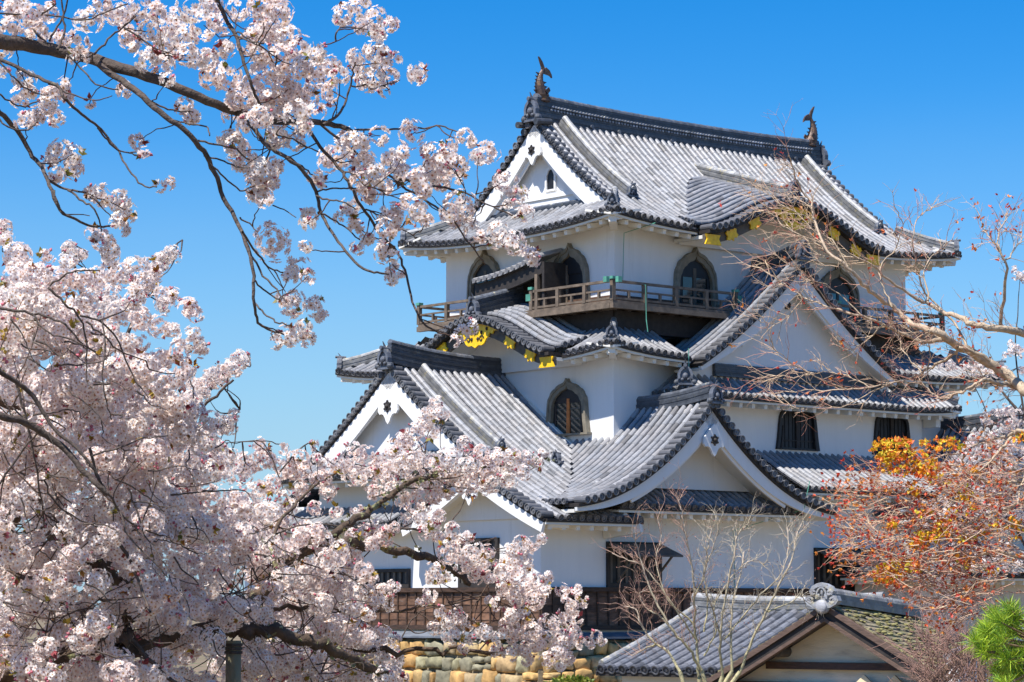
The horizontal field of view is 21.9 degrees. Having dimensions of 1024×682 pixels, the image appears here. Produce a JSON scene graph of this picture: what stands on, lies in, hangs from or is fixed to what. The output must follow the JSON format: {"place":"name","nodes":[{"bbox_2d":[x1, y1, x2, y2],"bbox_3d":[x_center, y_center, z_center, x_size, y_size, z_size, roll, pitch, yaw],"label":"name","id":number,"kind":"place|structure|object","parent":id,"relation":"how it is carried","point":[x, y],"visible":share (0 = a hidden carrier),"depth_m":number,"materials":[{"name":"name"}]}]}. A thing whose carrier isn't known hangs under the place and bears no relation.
{"place":"outdoors","nodes":[
{"label":"outdoors","id":0,"kind":"place"},
{"bbox_2d":[14,617,241,681],"bbox_3d":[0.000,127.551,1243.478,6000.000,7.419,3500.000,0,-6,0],"label":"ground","id":1,"kind":"structure","parent":0,"point":[200,660],"depth_m":321.40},
{"bbox_2d":[0,218,250,615],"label":"cherry tree","id":2,"kind":"object","parent":1,"relation":"on","point":[213,376],"visible":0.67,"depth_m":23.90,"materials":[{"name":"pink plant"}]},
{"bbox_2d":[224,641,242,681],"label":"support post","id":3,"kind":"object","parent":1,"relation":"on","point":[233,652],"visible":0.94,"depth_m":14.16,"materials":[{"name":"grey wood"}]},
{"bbox_2d":[0,0,541,350],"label":"cherry tree","id":4,"kind":"object","parent":1,"relation":"on","point":[290,96],"visible":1,"depth_m":10.73,"materials":[{"name":"pink plant"}]},
{"bbox_2d":[0,221,607,681],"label":"cherry tree","id":5,"kind":"object","parent":1,"relation":"on","point":[134,489],"visible":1,"depth_m":13.61,"materials":[{"name":"pink plant"}]},
{"bbox_2d":[241,637,638,681],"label":"stone wall","id":6,"kind":"structure","parent":1,"relation":"on","point":[453,665],"depth_m":71.77,"materials":[{"name":"beige stone"}]},
{"bbox_2d":[218,56,1023,639],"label":"castle keep","id":7,"kind":"structure","parent":6,"relation":"on","point":[600,358],"depth_m":77.56,"materials":[{"name":"white paint"}]},
{"bbox_2d":[352,568,410,587],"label":"window","id":8,"kind":"structure","parent":7,"relation":"in","point":[402,576],"depth_m":75.65,"materials":[{"name":"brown wood"}]},
{"bbox_2d":[458,537,499,586],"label":"window","id":9,"kind":"structure","parent":7,"relation":"in","point":[495,543],"depth_m":72.68,"materials":[{"name":"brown wood"}]},
{"bbox_2d":[466,250,501,305],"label":"window","id":10,"kind":"structure","parent":7,"relation":"in","point":[477,269],"depth_m":81.06,"materials":[{"name":"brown wood"}]},
{"bbox_2d":[546,378,591,435],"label":"window","id":11,"kind":"structure","parent":7,"relation":"in","point":[567,408],"depth_m":76.52,"materials":[{"name":"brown wood"}]},
{"bbox_2d":[554,243,590,305],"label":"window","id":12,"kind":"structure","parent":7,"relation":"in","point":[577,268],"depth_m":77.82,"materials":[{"name":"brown wood"}]},
{"bbox_2d":[606,541,682,587],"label":"window","id":13,"kind":"structure","parent":7,"relation":"in","point":[614,575],"depth_m":72.90,"materials":[{"name":"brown wood"}]},
{"bbox_2d":[672,247,718,316],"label":"window","id":14,"kind":"structure","parent":7,"relation":"in","point":[694,269],"depth_m":78.63,"materials":[{"name":"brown wood"}]},
{"bbox_2d":[775,410,819,450],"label":"window","id":15,"kind":"structure","parent":7,"relation":"in","point":[790,436],"depth_m":79.40,"materials":[{"name":"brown wood"}]},
{"bbox_2d":[814,548,866,588],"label":"window","id":16,"kind":"structure","parent":7,"relation":"in","point":[822,574],"depth_m":78.11,"materials":[{"name":"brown wood"}]},
{"bbox_2d":[821,265,860,324],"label":"window","id":17,"kind":"structure","parent":7,"relation":"in","point":[837,276],"depth_m":82.82,"materials":[{"name":"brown wood"}]},
{"bbox_2d":[872,417,910,455],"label":"window","id":18,"kind":"structure","parent":7,"relation":"in","point":[886,427],"depth_m":82.16,"materials":[{"name":"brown wood"}]},
{"bbox_2d":[544,674,593,681],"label":"green bush","id":19,"kind":"object","parent":1,"relation":"on","point":[572,678],"visible":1,"depth_m":61.42,"materials":[{"name":"green plant"}]},
{"bbox_2d":[589,459,834,681],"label":"bare shrub","id":20,"kind":"object","parent":1,"relation":"on","point":[697,661],"visible":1,"depth_m":36.76,"materials":[{"name":"beige plant"}]},
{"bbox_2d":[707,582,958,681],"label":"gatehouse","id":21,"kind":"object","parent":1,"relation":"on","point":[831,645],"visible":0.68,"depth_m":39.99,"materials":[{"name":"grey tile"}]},
{"bbox_2d":[705,105,1023,634],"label":"maple tree","id":22,"kind":"object","parent":1,"relation":"on","point":[925,468],"visible":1,"depth_m":21.46,"materials":[{"name":"orange plant"}]},
{"bbox_2d":[839,542,1023,642],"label":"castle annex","id":23,"kind":"object","parent":1,"relation":"on","point":[1018,581],"visible":0.24,"depth_m":78.20,"materials":[{"name":"paint"}]},
{"bbox_2d":[881,528,1005,632],"bbox_3d":[6.946,6.772,43.561,2.328,7.457,3.321,0,-6,0],"label":"bare bush","id":24,"kind":"object","parent":1,"relation":"on","point":[938,579],"visible":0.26,"depth_m":43.62,"materials":[{"name":"brown plant"}]},
{"bbox_2d":[868,594,1023,681],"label":"dry bush","id":25,"kind":"object","parent":1,"relation":"on","point":[959,665],"visible":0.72,"depth_m":34.55,"materials":[{"name":"brown plant"}]},
{"bbox_2d":[918,265,1023,578],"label":"cherry tree","id":26,"kind":"object","parent":1,"relation":"on","point":[1015,349],"visible":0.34,"depth_m":45.87,"materials":[{"name":"pink plant"}]},
{"bbox_2d":[943,628,1023,681],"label":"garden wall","id":27,"kind":"structure","parent":1,"relation":"on","point":[976,661],"depth_m":37.98,"materials":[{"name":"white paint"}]},
{"bbox_2d":[957,594,1023,681],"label":"pine tree","id":28,"kind":"object","parent":1,"relation":"on","point":[1002,628],"visible":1,"depth_m":17.64,"materials":[{"name":"green plant"}]},
{"bbox_2d":[0,0,1023,608],"label":"sky","id":29,"kind":"structure","parent":0,"point":[927,96],"materials":[{"name":"blue"}]},
{"bbox_2d":[596,592,887,681],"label":"roof","id":30,"kind":"structure","parent":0,"point":[659,667],"depth_m":59.83,"materials":[{"name":"tile"}]}
]}

